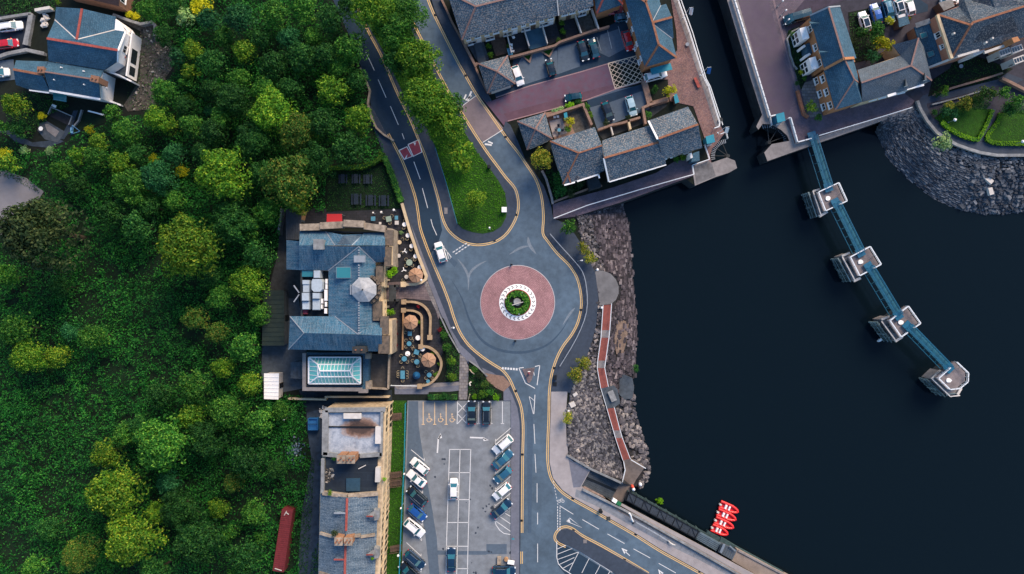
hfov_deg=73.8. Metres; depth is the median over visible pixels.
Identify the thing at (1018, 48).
bay window
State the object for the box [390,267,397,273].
shrub
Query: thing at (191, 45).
tree
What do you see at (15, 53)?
garden wall
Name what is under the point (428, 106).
tree
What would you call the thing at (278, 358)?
yard
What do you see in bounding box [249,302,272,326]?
tree
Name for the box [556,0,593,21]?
terraced house
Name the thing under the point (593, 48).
car
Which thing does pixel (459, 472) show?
parking lines
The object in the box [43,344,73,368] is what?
tree
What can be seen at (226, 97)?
tree
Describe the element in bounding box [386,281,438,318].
yard
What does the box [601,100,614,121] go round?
car
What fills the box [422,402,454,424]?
disabled bay markings
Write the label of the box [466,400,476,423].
car
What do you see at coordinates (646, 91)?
garden wall
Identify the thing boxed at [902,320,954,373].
footbridge
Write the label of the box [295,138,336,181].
tree
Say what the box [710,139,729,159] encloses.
lock gate
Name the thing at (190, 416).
tree
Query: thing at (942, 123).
hedge
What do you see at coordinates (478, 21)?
terraced house
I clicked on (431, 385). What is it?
garden wall
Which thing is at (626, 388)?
concrete apron
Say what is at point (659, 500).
shrub
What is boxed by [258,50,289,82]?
tree
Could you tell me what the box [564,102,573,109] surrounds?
shrub
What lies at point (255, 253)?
tree
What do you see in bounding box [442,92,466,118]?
tree
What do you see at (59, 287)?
tree
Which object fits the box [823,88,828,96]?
window
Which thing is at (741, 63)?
quay wall
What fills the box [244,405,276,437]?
tree
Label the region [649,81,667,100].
garden
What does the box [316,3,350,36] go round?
tree
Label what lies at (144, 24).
garden wall
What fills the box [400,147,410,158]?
road
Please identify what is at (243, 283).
tree
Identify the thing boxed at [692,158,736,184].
lock head
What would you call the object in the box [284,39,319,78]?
tree
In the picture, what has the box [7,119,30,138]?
tree
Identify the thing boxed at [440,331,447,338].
shrub
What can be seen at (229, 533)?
tree
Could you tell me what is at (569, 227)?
shrub
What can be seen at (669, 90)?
tree
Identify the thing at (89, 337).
tree
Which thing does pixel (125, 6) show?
brick house
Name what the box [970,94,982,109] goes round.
shrub
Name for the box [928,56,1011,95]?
garden
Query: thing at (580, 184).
shrub
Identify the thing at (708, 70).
flagpole
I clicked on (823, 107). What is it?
window
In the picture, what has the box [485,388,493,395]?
shrub
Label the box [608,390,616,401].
shelter bench
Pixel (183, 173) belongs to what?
shrub
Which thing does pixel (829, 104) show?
window
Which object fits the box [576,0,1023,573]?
water
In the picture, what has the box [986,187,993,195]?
stone slab
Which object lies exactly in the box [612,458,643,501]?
landing plateau
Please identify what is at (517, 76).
car
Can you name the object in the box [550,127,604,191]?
hipped house
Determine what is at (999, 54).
bay window
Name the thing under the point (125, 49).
window
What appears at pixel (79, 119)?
garden wall
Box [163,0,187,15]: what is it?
tree
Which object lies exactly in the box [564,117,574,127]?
shrub
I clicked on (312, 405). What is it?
yard
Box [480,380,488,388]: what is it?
shrub
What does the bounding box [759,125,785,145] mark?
lock gate
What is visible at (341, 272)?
roof window
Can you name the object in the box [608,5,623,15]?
car
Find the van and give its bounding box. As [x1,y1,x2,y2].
[783,8,811,25]
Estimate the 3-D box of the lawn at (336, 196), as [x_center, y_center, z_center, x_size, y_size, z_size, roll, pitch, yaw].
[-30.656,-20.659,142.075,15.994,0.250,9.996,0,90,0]
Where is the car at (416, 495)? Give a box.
[406,485,427,506]
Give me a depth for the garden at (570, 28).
141.96 m
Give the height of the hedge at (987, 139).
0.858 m
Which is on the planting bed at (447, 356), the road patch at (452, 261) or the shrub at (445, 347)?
the shrub at (445, 347)
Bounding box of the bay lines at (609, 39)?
[597,26,623,49]
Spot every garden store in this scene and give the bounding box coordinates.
[474,42,485,62]
[672,94,678,104]
[893,16,909,29]
[932,0,954,13]
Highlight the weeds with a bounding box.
[0,0,1023,573]
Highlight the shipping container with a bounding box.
[273,505,296,571]
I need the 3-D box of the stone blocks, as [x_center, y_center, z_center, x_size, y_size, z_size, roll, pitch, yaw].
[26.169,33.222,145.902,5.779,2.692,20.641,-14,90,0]
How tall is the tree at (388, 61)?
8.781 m
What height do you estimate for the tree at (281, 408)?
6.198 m
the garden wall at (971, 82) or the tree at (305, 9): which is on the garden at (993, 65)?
the garden wall at (971, 82)
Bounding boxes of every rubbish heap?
[281,436,310,464]
[319,406,325,418]
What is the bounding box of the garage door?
[491,86,510,93]
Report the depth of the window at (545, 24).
141.20 m
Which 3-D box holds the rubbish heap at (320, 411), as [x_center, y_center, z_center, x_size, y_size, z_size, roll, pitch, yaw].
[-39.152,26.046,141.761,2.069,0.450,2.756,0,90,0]
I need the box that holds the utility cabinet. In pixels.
[553,375,556,385]
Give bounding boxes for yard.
[0,170,43,234]
[261,298,306,391]
[269,212,299,297]
[299,390,391,412]
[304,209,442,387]
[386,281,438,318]
[424,282,440,317]
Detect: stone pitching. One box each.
[588,203,637,394]
[875,104,1023,215]
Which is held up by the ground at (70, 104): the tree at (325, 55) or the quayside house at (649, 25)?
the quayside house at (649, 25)
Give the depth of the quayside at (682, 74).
141.94 m
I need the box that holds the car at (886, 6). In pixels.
[880,0,895,23]
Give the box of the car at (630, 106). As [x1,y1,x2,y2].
[624,95,637,116]
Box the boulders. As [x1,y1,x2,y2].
[566,213,622,478]
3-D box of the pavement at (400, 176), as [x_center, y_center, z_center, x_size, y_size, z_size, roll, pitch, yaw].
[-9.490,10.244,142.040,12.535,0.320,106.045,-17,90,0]
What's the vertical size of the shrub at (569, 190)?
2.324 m
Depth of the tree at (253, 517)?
134.81 m
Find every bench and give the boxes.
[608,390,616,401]
[694,77,700,87]
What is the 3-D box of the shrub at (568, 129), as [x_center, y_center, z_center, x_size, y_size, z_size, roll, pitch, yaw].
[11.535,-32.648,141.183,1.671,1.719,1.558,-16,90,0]
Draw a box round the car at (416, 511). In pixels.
[407,503,427,521]
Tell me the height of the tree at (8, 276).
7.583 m
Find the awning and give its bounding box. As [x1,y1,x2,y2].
[327,214,344,221]
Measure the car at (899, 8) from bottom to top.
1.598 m
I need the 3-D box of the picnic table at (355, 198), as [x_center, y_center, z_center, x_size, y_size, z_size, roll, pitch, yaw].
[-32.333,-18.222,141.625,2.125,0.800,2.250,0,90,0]
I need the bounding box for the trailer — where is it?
[504,557,514,564]
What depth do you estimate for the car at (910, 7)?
140.66 m
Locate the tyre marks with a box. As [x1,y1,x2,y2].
[452,281,567,353]
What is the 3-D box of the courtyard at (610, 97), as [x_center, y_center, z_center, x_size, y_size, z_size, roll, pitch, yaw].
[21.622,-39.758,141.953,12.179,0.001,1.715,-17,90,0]
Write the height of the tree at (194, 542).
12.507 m
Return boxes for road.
[334,0,441,254]
[335,0,703,573]
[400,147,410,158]
[409,140,420,155]
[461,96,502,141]
[480,64,615,124]
[504,84,614,119]
[557,541,610,573]
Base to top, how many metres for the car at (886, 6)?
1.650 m
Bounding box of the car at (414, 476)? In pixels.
[406,469,426,488]
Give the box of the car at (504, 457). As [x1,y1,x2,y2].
[491,449,513,469]
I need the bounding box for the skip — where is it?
[308,417,318,429]
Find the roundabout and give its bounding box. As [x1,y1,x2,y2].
[480,265,554,339]
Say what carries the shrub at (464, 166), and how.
on the grass island at (484, 180)
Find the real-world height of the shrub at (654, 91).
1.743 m
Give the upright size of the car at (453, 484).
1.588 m
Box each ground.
[0,0,724,572]
[116,18,171,111]
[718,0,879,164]
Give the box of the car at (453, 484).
[448,478,458,498]
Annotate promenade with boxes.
[919,73,1023,153]
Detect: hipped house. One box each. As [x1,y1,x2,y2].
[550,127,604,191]
[593,0,623,19]
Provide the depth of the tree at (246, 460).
133.49 m
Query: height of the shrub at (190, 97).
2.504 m
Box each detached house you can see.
[13,60,114,102]
[47,7,141,85]
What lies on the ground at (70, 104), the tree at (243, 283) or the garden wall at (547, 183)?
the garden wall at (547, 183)
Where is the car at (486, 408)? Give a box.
[481,401,491,424]
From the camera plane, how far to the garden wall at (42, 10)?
140.79 m
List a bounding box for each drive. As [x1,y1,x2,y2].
[0,14,28,53]
[0,59,14,80]
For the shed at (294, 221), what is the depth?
139.00 m
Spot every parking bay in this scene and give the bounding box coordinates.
[518,52,547,84]
[548,50,557,73]
[558,42,579,73]
[598,29,623,56]
[877,0,927,24]
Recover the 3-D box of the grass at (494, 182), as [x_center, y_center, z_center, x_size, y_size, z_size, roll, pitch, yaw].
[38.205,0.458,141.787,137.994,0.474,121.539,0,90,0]
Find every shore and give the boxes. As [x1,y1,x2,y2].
[566,209,643,486]
[923,136,1023,209]
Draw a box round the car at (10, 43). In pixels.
[0,37,19,49]
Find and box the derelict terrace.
[318,400,401,573]
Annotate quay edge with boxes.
[727,0,906,160]
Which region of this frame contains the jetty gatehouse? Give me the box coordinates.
[717,541,736,559]
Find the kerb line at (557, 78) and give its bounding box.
[496,63,640,120]
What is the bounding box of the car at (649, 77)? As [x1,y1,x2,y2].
[643,71,667,82]
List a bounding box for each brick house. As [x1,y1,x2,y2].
[75,0,132,12]
[791,5,855,76]
[813,60,861,115]
[850,38,931,107]
[906,18,941,65]
[929,0,1023,69]
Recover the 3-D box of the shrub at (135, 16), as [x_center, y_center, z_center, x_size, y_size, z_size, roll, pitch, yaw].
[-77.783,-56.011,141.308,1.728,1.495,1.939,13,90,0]
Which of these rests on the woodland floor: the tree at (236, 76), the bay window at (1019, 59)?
the tree at (236, 76)
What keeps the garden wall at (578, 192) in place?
on the ground at (70, 104)
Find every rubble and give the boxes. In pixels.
[132,27,172,109]
[325,468,334,482]
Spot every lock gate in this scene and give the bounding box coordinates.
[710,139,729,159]
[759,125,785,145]
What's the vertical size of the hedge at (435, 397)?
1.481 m
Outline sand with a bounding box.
[614,320,628,353]
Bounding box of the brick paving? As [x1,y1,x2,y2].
[484,373,510,391]
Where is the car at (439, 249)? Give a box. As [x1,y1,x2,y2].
[434,241,446,262]
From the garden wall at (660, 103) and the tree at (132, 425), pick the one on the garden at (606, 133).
the garden wall at (660, 103)
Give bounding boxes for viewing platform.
[594,270,618,304]
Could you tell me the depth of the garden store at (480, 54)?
141.50 m
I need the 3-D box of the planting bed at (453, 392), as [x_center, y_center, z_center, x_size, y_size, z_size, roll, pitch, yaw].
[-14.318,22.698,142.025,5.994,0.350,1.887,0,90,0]
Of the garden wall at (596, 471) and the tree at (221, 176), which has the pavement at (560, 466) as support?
the garden wall at (596, 471)
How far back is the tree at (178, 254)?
128.56 m
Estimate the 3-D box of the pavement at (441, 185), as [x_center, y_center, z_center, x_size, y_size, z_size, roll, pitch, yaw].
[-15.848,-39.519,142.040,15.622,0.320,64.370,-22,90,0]
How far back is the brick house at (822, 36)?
135.20 m
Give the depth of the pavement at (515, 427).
141.87 m
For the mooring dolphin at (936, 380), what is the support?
in the water
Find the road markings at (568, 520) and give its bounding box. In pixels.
[367,55,675,573]
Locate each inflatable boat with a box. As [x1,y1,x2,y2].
[710,524,728,535]
[713,516,733,528]
[716,508,735,520]
[718,500,738,513]
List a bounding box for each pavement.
[365,101,520,573]
[367,22,516,242]
[412,228,481,371]
[432,0,491,101]
[482,368,519,573]
[503,121,597,392]
[550,392,753,573]
[557,528,647,573]
[569,460,588,487]
[575,489,734,573]
[582,486,740,573]
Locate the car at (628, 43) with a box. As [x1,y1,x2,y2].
[621,29,633,51]
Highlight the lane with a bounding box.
[298,409,322,573]
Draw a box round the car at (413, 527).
[403,517,425,537]
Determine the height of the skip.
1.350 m
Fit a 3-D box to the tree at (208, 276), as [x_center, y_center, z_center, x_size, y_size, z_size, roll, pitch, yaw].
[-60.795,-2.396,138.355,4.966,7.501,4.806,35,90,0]
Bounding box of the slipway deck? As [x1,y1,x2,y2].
[582,470,619,498]
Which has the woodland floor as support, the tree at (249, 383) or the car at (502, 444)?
the tree at (249, 383)
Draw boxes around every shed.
[262,290,288,345]
[264,372,282,399]
[286,209,304,239]
[291,361,301,378]
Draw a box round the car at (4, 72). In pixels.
[0,66,10,77]
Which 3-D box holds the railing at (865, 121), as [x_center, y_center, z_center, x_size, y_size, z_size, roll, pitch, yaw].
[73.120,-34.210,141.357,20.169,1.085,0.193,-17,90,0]
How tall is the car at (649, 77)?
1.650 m
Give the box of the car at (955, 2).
[940,0,958,4]
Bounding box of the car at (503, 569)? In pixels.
[492,565,515,573]
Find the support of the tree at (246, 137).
on the woodland floor
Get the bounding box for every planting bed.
[429,391,457,400]
[439,316,459,381]
[468,362,502,399]
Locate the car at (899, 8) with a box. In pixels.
[892,0,906,18]
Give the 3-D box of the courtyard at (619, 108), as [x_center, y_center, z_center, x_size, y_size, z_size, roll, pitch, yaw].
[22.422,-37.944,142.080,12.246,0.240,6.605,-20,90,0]
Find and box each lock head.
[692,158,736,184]
[693,161,715,183]
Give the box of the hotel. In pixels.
[286,220,398,392]
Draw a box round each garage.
[478,55,514,94]
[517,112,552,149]
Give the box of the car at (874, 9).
[868,2,882,22]
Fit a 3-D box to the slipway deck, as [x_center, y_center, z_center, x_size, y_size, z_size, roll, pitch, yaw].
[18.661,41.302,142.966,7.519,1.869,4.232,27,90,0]
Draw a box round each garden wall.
[0,12,33,20]
[0,48,46,59]
[23,14,35,45]
[34,6,53,13]
[47,107,73,124]
[73,110,82,126]
[113,13,156,36]
[277,208,284,234]
[288,395,389,399]
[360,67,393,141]
[395,382,458,388]
[400,203,427,286]
[401,299,431,339]
[401,308,422,348]
[417,345,442,388]
[440,316,459,352]
[441,0,486,92]
[461,40,477,66]
[468,360,487,375]
[510,28,597,59]
[541,48,554,57]
[541,170,553,203]
[546,103,592,126]
[553,185,601,202]
[567,454,620,483]
[582,488,739,573]
[597,116,639,131]
[598,25,609,31]
[641,80,652,103]
[641,98,667,125]
[651,97,668,106]
[786,27,799,69]
[795,90,808,118]
[915,100,1023,156]
[931,90,980,104]
[932,72,1002,95]
[999,77,1023,92]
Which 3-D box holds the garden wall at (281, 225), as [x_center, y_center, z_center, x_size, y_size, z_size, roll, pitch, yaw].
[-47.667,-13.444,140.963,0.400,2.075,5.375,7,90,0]
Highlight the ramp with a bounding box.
[597,303,630,459]
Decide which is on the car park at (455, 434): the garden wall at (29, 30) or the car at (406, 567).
the car at (406, 567)
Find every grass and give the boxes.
[374,0,1023,573]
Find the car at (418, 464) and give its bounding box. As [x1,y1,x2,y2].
[410,457,429,475]
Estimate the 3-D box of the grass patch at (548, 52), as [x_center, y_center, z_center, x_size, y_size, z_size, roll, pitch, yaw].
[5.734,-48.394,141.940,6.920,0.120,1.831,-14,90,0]
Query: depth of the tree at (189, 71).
137.55 m
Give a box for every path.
[0,130,63,147]
[395,381,458,393]
[459,354,468,399]
[980,108,995,140]
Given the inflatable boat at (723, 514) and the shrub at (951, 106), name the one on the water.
the inflatable boat at (723, 514)
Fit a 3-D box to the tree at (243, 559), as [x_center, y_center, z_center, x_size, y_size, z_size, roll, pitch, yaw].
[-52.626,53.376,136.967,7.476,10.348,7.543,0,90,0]
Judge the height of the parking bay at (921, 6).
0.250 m
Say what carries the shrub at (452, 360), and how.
on the planting bed at (447, 356)
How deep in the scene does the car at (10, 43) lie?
140.92 m
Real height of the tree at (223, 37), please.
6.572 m
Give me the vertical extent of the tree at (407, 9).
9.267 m
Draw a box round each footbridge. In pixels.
[807,131,833,192]
[830,197,865,257]
[863,261,903,320]
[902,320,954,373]
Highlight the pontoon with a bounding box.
[697,529,720,553]
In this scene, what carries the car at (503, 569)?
on the car park at (455, 434)
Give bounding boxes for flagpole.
[682,7,692,17]
[700,67,710,75]
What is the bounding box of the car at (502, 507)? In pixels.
[490,498,512,518]
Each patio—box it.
[38,121,64,141]
[45,124,58,136]
[49,109,70,125]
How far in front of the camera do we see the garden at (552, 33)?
141.96 m
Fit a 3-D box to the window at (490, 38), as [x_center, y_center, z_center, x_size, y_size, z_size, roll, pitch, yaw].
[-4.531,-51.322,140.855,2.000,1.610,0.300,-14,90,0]
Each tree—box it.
[0,120,11,135]
[0,195,94,276]
[0,263,26,288]
[0,312,41,345]
[1,93,34,119]
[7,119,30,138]
[8,337,51,372]
[21,552,51,573]
[36,514,68,541]
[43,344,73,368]
[47,276,77,298]
[49,160,77,182]
[60,321,83,341]
[61,533,102,573]
[67,146,85,165]
[67,175,91,196]
[77,323,112,349]
[83,147,109,172]
[83,459,152,520]
[88,132,110,151]
[89,437,126,467]
[94,199,131,228]
[102,104,123,122]
[104,507,169,567]
[108,149,137,176]
[110,168,155,208]
[111,117,143,145]
[113,418,134,446]
[120,209,156,243]
[123,142,152,165]
[126,412,157,438]
[132,413,195,472]
[135,0,161,23]
[137,158,179,196]
[137,192,165,221]
[139,551,177,573]
[142,104,174,132]
[143,378,177,409]
[145,499,167,523]
[150,77,179,106]
[152,22,179,47]
[154,212,227,280]
[156,469,184,495]
[159,484,205,526]
[161,142,187,165]
[162,190,187,211]
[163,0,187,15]
[163,116,179,135]
[169,45,187,68]
[172,512,229,565]
[174,95,197,115]
[175,7,196,26]
[176,368,216,404]
[177,398,210,428]
[178,77,196,89]
[178,114,202,138]
[180,63,201,79]
[180,307,210,330]
[182,39,204,61]
[184,416,230,457]
[191,142,215,166]
[194,49,228,77]
[194,145,255,203]
[195,5,222,31]
[198,264,222,286]
[199,78,223,101]
[200,118,229,146]
[204,320,230,343]
[206,285,234,310]
[207,391,251,430]
[208,497,231,518]
[209,201,260,245]
[209,357,236,377]
[210,107,236,132]
[214,26,236,50]
[214,82,255,118]
[221,524,239,543]
[222,3,259,37]
[223,472,244,494]
[225,68,252,89]
[226,535,268,573]
[226,565,251,573]
[227,261,270,302]
[228,332,260,361]
[228,438,269,478]
[231,39,259,64]
[233,121,277,162]
[235,216,265,243]
[236,371,262,396]
[240,497,270,525]
[242,239,277,270]
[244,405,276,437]
[247,25,274,52]
[247,85,299,138]
[249,75,277,100]
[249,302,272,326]
[250,159,275,187]
[251,198,284,227]
[253,529,267,546]
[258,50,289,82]
[258,151,319,209]
[259,0,291,31]
[266,458,287,479]
[272,399,292,422]
[275,76,304,101]
[275,111,322,152]
[276,26,302,51]
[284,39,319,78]
[286,195,309,216]
[290,0,318,25]
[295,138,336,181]
[303,26,325,48]
[307,107,341,141]
[311,43,339,69]
[315,73,353,108]
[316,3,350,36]
[327,54,353,82]
[327,130,369,169]
[334,32,368,67]
[337,0,358,15]
[344,103,373,137]
[346,68,370,93]
[350,0,396,37]
[372,8,416,51]
[379,49,405,77]
[392,0,429,35]
[394,39,443,83]
[398,76,451,133]
[425,103,467,148]
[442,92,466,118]
[465,189,486,209]
[531,146,552,169]
[662,84,677,96]
[804,99,818,112]
[814,113,821,121]
[863,20,884,40]
[864,49,881,64]
[873,36,894,51]
[974,85,997,102]
[997,86,1010,98]
[1005,92,1023,109]
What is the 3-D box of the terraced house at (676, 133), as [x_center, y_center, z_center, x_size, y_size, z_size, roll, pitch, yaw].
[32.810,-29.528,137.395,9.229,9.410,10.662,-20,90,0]
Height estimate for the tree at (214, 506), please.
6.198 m
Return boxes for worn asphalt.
[458,237,574,323]
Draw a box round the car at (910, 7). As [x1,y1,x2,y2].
[903,0,915,16]
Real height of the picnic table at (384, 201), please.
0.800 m
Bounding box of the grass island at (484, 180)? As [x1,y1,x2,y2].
[365,0,506,233]
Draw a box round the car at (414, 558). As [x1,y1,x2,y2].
[403,549,425,569]
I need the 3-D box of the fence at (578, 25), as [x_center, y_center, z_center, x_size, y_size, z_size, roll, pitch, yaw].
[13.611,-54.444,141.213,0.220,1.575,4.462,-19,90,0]
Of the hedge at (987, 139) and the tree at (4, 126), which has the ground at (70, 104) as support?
the tree at (4, 126)
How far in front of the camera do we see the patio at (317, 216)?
141.98 m
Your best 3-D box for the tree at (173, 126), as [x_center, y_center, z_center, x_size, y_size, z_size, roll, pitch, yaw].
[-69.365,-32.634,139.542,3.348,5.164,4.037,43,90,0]
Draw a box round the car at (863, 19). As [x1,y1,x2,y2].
[857,11,871,30]
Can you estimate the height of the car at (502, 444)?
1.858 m
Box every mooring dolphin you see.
[801,182,847,218]
[830,246,881,281]
[868,306,920,342]
[919,361,968,396]
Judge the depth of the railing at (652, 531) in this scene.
140.94 m
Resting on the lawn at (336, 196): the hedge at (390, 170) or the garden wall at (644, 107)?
the hedge at (390, 170)
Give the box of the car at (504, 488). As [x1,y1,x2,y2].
[492,482,511,500]
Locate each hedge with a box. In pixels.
[328,151,385,170]
[381,155,403,202]
[427,393,457,400]
[939,109,994,141]
[984,112,1023,145]
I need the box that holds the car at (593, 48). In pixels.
[587,38,599,58]
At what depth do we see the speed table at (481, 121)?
141.99 m
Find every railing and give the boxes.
[550,234,587,365]
[553,159,709,218]
[636,522,668,541]
[677,0,719,128]
[681,0,722,124]
[733,0,775,117]
[786,117,811,142]
[819,107,911,135]
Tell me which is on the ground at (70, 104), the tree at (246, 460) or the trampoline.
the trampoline
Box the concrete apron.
[619,375,633,398]
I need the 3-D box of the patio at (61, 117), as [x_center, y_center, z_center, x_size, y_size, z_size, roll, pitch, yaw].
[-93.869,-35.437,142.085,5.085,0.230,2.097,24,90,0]
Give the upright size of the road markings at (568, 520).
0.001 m
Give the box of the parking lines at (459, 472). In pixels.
[406,402,510,573]
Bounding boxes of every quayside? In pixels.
[553,160,692,218]
[643,0,723,164]
[673,0,720,127]
[727,0,1023,159]
[738,0,913,140]
[739,0,794,116]
[773,0,797,90]
[788,0,842,29]
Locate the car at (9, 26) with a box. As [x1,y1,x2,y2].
[0,20,23,32]
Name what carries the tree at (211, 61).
on the woodland floor
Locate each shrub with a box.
[0,147,12,157]
[0,152,21,173]
[19,144,28,154]
[37,112,46,119]
[44,146,53,156]
[84,125,94,133]
[125,11,133,18]
[132,11,140,19]
[147,153,158,161]
[174,164,189,177]
[184,91,195,104]
[189,0,213,15]
[203,105,215,117]
[331,529,337,535]
[385,271,394,277]
[386,308,394,315]
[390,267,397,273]
[439,392,446,401]
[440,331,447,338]
[442,344,450,352]
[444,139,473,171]
[447,355,455,366]
[447,373,456,382]
[456,157,471,172]
[476,371,484,379]
[478,390,487,398]
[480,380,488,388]
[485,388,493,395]
[551,171,562,183]
[553,182,566,198]
[560,218,576,234]
[562,412,572,423]
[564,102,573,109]
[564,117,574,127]
[564,125,570,132]
[564,188,574,197]
[567,367,582,383]
[573,99,581,105]
[575,356,590,370]
[576,180,585,188]
[576,241,589,254]
[583,250,597,263]
[603,118,610,125]
[632,364,639,372]
[645,111,651,119]
[650,86,658,93]
[655,498,663,503]
[851,37,858,47]
[855,27,864,37]
[869,36,878,45]
[884,16,894,24]
[931,109,937,115]
[932,130,952,150]
[939,85,949,96]
[939,106,951,117]
[943,100,954,109]
[949,108,959,118]
[955,95,972,110]
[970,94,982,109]
[999,103,1016,116]
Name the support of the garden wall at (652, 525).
on the pavement at (560, 466)
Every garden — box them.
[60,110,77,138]
[77,113,105,129]
[468,42,488,61]
[474,16,595,66]
[491,37,507,55]
[508,32,527,53]
[526,28,546,49]
[544,22,560,43]
[545,107,590,138]
[545,162,580,204]
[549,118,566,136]
[564,18,578,37]
[567,108,589,132]
[577,13,595,32]
[596,103,666,138]
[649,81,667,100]
[787,26,807,88]
[801,80,821,117]
[848,8,884,62]
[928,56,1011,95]
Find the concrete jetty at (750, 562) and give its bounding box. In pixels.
[719,535,786,573]
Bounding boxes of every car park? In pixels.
[402,401,510,573]
[405,401,432,513]
[421,506,438,573]
[438,550,445,554]
[457,551,485,554]
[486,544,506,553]
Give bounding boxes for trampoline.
[70,125,79,133]
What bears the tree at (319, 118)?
on the woodland floor
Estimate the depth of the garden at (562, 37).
141.97 m
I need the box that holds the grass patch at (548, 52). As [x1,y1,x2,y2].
[524,49,551,59]
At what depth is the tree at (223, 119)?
135.57 m
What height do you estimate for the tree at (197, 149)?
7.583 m
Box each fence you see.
[399,403,405,573]
[402,313,403,349]
[435,148,456,221]
[524,29,529,47]
[542,24,547,45]
[574,15,581,33]
[591,8,598,29]
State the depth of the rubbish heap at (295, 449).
141.69 m
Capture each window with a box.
[122,45,128,54]
[336,267,350,277]
[354,255,365,262]
[468,40,475,45]
[485,36,494,41]
[521,26,530,32]
[539,22,548,27]
[578,11,586,17]
[791,27,808,47]
[799,56,818,75]
[807,25,812,33]
[812,43,817,51]
[813,77,818,85]
[816,90,821,98]
[817,59,821,67]
[819,74,824,83]
[820,103,825,111]
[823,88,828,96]
[827,101,832,109]
[920,32,927,38]
[926,50,934,56]
[934,31,940,39]
[958,50,984,62]
[986,47,1010,62]
[1000,44,1023,59]
[1000,54,1023,69]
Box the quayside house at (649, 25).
[622,0,676,74]
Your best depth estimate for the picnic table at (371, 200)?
141.22 m
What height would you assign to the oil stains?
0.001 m
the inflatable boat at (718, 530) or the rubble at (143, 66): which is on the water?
the inflatable boat at (718, 530)
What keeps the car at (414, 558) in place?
on the car park at (455, 434)
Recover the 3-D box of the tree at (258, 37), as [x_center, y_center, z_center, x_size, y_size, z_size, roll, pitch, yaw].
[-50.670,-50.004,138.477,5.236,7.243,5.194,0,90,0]
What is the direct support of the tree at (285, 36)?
on the woodland floor
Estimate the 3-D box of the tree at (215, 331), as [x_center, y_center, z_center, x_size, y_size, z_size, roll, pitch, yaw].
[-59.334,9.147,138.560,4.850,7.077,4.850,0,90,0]
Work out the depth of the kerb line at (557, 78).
141.95 m
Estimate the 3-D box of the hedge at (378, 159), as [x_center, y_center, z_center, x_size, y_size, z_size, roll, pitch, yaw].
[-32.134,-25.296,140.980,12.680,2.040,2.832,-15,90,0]
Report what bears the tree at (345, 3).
on the ground at (70, 104)
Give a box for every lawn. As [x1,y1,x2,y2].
[326,164,401,211]
[386,401,405,573]
[935,106,990,137]
[989,110,1023,141]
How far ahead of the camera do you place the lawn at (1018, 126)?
141.91 m
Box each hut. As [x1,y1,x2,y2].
[703,134,714,145]
[772,112,785,125]
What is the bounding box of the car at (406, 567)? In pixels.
[398,561,418,573]
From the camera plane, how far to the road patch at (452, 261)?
141.99 m
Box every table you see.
[339,174,346,182]
[351,194,360,204]
[352,174,359,182]
[363,175,371,183]
[366,195,375,205]
[379,195,388,205]
[400,371,404,378]
[406,259,411,265]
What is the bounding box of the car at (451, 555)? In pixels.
[446,547,456,571]
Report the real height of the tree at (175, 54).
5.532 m
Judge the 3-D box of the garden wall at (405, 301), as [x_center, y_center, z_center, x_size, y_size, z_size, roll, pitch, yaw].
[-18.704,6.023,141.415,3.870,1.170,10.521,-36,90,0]
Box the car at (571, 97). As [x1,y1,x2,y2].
[564,92,582,102]
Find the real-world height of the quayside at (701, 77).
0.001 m
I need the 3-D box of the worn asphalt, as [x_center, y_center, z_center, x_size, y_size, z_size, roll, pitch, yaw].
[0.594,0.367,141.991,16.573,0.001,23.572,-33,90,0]
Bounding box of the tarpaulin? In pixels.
[40,13,49,27]
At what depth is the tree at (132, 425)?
135.61 m
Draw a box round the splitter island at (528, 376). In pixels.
[522,368,534,382]
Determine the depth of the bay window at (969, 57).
138.63 m
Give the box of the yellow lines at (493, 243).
[357,0,702,573]
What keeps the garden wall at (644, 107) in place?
on the garden at (606, 133)
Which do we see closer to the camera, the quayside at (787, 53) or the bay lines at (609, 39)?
the bay lines at (609, 39)
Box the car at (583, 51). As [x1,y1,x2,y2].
[577,40,589,61]
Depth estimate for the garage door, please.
141.23 m
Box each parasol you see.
[403,315,417,328]
[408,268,422,282]
[413,372,419,378]
[421,353,435,366]
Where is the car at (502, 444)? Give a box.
[492,434,513,454]
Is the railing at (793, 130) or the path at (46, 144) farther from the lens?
the path at (46, 144)
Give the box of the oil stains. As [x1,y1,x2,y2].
[434,458,510,573]
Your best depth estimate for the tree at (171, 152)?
136.50 m
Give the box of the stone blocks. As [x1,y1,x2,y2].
[615,394,650,488]
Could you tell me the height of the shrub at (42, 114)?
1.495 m
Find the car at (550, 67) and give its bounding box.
[545,58,555,76]
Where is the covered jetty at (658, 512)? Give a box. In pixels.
[624,490,706,538]
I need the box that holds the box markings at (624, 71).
[608,56,642,88]
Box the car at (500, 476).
[493,465,512,483]
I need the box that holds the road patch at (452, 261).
[448,257,628,541]
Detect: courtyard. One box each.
[495,22,637,96]
[587,84,642,107]
[589,87,648,129]
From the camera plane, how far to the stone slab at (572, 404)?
141.46 m
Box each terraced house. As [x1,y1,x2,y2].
[450,0,557,45]
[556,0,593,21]
[602,125,665,181]
[648,107,701,163]
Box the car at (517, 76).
[511,64,523,85]
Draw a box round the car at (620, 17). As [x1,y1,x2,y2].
[614,12,626,22]
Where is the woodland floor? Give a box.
[0,0,381,573]
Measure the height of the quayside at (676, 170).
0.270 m
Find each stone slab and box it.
[569,401,575,407]
[984,177,993,184]
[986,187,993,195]

